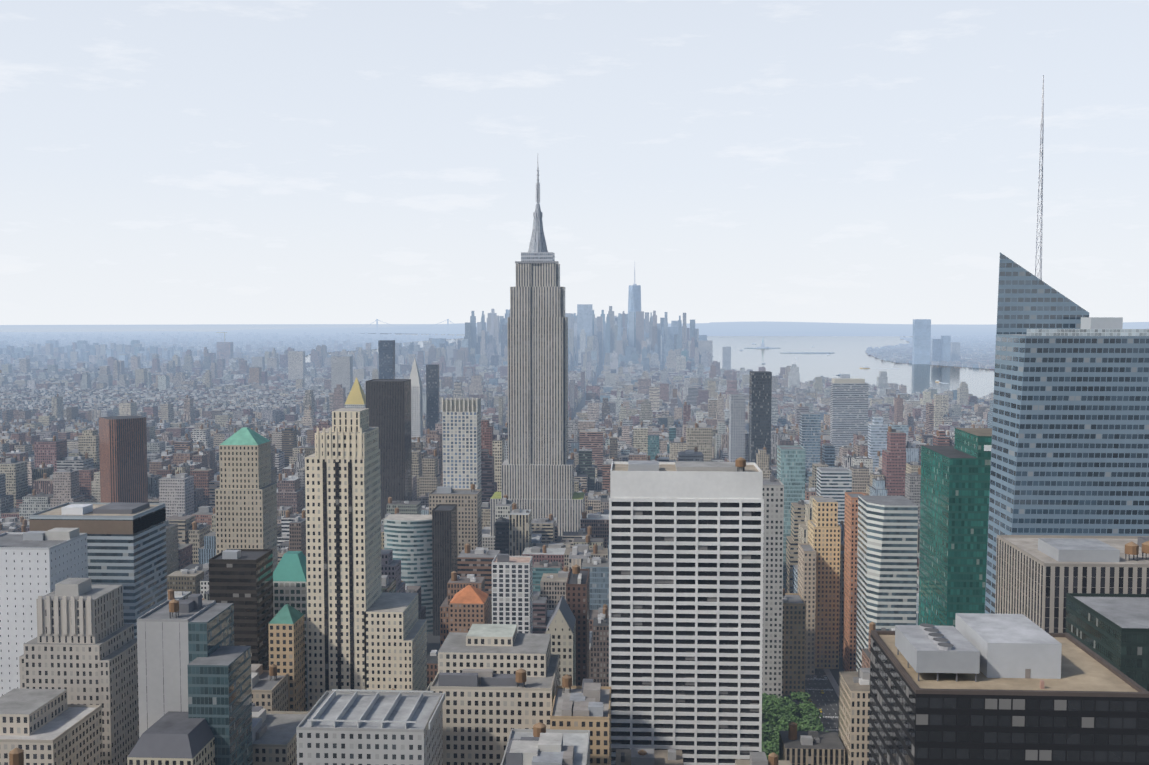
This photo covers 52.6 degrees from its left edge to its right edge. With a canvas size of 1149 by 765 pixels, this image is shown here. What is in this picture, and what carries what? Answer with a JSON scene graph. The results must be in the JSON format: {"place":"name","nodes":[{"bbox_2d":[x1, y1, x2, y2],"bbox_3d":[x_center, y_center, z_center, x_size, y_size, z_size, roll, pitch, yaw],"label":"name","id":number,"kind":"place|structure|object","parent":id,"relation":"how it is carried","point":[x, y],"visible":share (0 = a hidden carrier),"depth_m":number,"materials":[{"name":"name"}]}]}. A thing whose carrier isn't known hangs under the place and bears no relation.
{"place":"outdoors","nodes":[
{"label":"outdoors","id":0,"kind":"place"},
{"bbox_2d":[0,324,994,397],"bbox_3d":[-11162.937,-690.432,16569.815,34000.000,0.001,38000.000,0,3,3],"label":"water","id":1,"kind":"structure","parent":0,"point":[850,356],"depth_m":7694.46,"materials":[{"name":"blue liquid"}]},
{"bbox_2d":[739,343,948,383],"bbox_3d":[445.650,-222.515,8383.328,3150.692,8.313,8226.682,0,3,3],"label":"harbour boats","id":2,"kind":"object","parent":1,"relation":"on","point":[864,367],"visible":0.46,"depth_m":5806.99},
{"bbox_2d":[0,0,1148,324],"bbox_3d":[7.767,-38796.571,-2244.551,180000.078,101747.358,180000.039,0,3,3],"label":"sky","id":3,"kind":"structure","parent":0,"point":[176,162],"depth_m":85173.55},
{"bbox_2d":[0,324,1148,721],"bbox_3d":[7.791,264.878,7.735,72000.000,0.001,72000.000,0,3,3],"label":"ground","id":4,"kind":"structure","parent":0,"point":[432,642],"depth_m":16202.85,"materials":[{"name":"grey"}]},
{"bbox_2d":[0,340,610,764],"bbox_3d":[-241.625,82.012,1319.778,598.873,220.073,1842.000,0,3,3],"label":"office buildings","id":5,"kind":"structure","parent":4,"relation":"on","point":[110,654],"depth_m":508.07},
{"bbox_2d":[305,408,426,711],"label":"skyscraper","id":6,"kind":"structure","parent":4,"relation":"on","point":[364,632],"depth_m":569.67,"materials":[{"name":"beige stone"}]},
{"bbox_2d":[359,319,461,331],"bbox_3d":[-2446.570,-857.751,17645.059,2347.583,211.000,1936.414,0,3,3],"label":"suspension bridge","id":7,"kind":"structure","parent":4,"relation":"on","point":[377,320],"depth_m":17581.23,"materials":[{"name":"grey metal"}]},
{"bbox_2d":[0,304,991,416],"bbox_3d":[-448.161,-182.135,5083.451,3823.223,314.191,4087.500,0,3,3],"label":"distant city buildings","id":8,"kind":"structure","parent":4,"relation":"on","point":[476,366],"depth_m":4217.61,"materials":[{"name":"grey concrete"}]},
{"bbox_2d":[0,381,993,764],"bbox_3d":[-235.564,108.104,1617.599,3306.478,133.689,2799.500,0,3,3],"label":"city buildings","id":9,"kind":"structure","parent":4,"relation":"on","point":[70,469],"depth_m":1477.84,"materials":[{"name":"grey concrete"}]},
{"bbox_2d":[0,392,983,764],"bbox_3d":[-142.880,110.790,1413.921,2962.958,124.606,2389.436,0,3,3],"label":"rooftop water tanks","id":10,"kind":"object","parent":9,"relation":"on","point":[16,756],"visible":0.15,"depth_m":1443.21,"materials":[{"name":"brown wood"}]},
{"bbox_2d":[0,332,995,368],"bbox_3d":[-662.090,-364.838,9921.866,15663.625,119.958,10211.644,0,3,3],"label":"land","id":11,"kind":"structure","parent":4,"relation":"on","point":[100,349],"depth_m":8822.89,"materials":[{"name":"grey"}]},
{"bbox_2d":[482,160,584,549],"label":"skyscraper","id":12,"kind":"structure","parent":4,"relation":"on","point":[537,472],"depth_m":1259.41,"materials":[{"name":"grey stone"}]},
{"bbox_2d":[627,269,640,339],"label":"skyscraper","id":13,"kind":"structure","parent":4,"relation":"on","point":[634,299],"depth_m":5867.23,"materials":[{"name":"blue glass"}]},
{"bbox_2d":[609,457,763,764],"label":"office tower","id":14,"kind":"structure","parent":4,"relation":"on","point":[686,540],"depth_m":524.68,"materials":[{"name":"white concrete"}]},
{"bbox_2d":[785,590,838,702],"bbox_3d":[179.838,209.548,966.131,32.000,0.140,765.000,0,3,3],"label":"sixth avenue pavements","id":15,"kind":"structure","parent":4,"relation":"on","point":[833,682],"depth_m":842.32,"materials":[{"name":"grey concrete"}]},
{"bbox_2d":[729,371,1148,714],"bbox_3d":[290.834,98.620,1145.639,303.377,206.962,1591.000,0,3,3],"label":"office buildings","id":16,"kind":"structure","parent":4,"relation":"on","point":[1091,593],"depth_m":758.00,"materials":[{"name":"glass"}]},
{"bbox_2d":[869,613,1148,764],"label":"tower","id":17,"kind":"structure","parent":4,"relation":"on","point":[990,689],"depth_m":271.63,"materials":[{"name":"black glass"}]},
{"bbox_2d":[985,75,1148,613],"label":"skyscraper with spire","id":18,"kind":"structure","parent":4,"relation":"on","point":[1070,441],"depth_m":510.45,"materials":[{"name":"blue glass"}]},
{"bbox_2d":[166,321,1148,353],"bbox_3d":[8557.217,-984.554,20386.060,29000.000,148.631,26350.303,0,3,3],"label":"island hills","id":19,"kind":"structure","parent":0,"point":[763,327],"depth_m":18826.11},
{"bbox_2d":[756,337,769,347],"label":"statue of liberty","id":20,"kind":"object","parent":19,"relation":"on","point":[762,345],"visible":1,"depth_m":9357.78,"materials":[{"name":"teal metal"}]},
{"bbox_2d":[805,669,838,733],"bbox_3d":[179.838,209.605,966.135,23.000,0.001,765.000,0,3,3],"label":"street","id":21,"kind":"structure","parent":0,"point":[817,697],"depth_m":805.33,"materials":[{"name":"grey asphalt"}]},
{"bbox_2d":[807,675,827,711],"bbox_3d":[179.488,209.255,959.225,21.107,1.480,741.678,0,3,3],"label":"cars","id":22,"kind":"object","parent":21,"relation":"on","point":[822,692],"visible":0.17,"depth_m":814.71,"materials":[{"name":"grey metal"}]},
{"bbox_2d":[805,676,838,730],"bbox_3d":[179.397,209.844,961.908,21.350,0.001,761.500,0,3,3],"label":"road markings","id":23,"kind":"object","parent":21,"relation":"on","point":[821,708],"visible":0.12,"depth_m":797.01,"materials":[{"name":"white paint"}]},
{"label":"bryant park ground","id":24,"kind":"structure","parent":0,"visible":0},
{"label":"bryant park tree trunks","id":25,"kind":"object","parent":24,"relation":"on","visible":0},
{"bbox_2d":[762,692,830,759],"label":"trees","id":26,"kind":"object","parent":25,"relation":"on","point":[802,720],"visible":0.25,"depth_m":712.50,"materials":[{"name":"green plant"}]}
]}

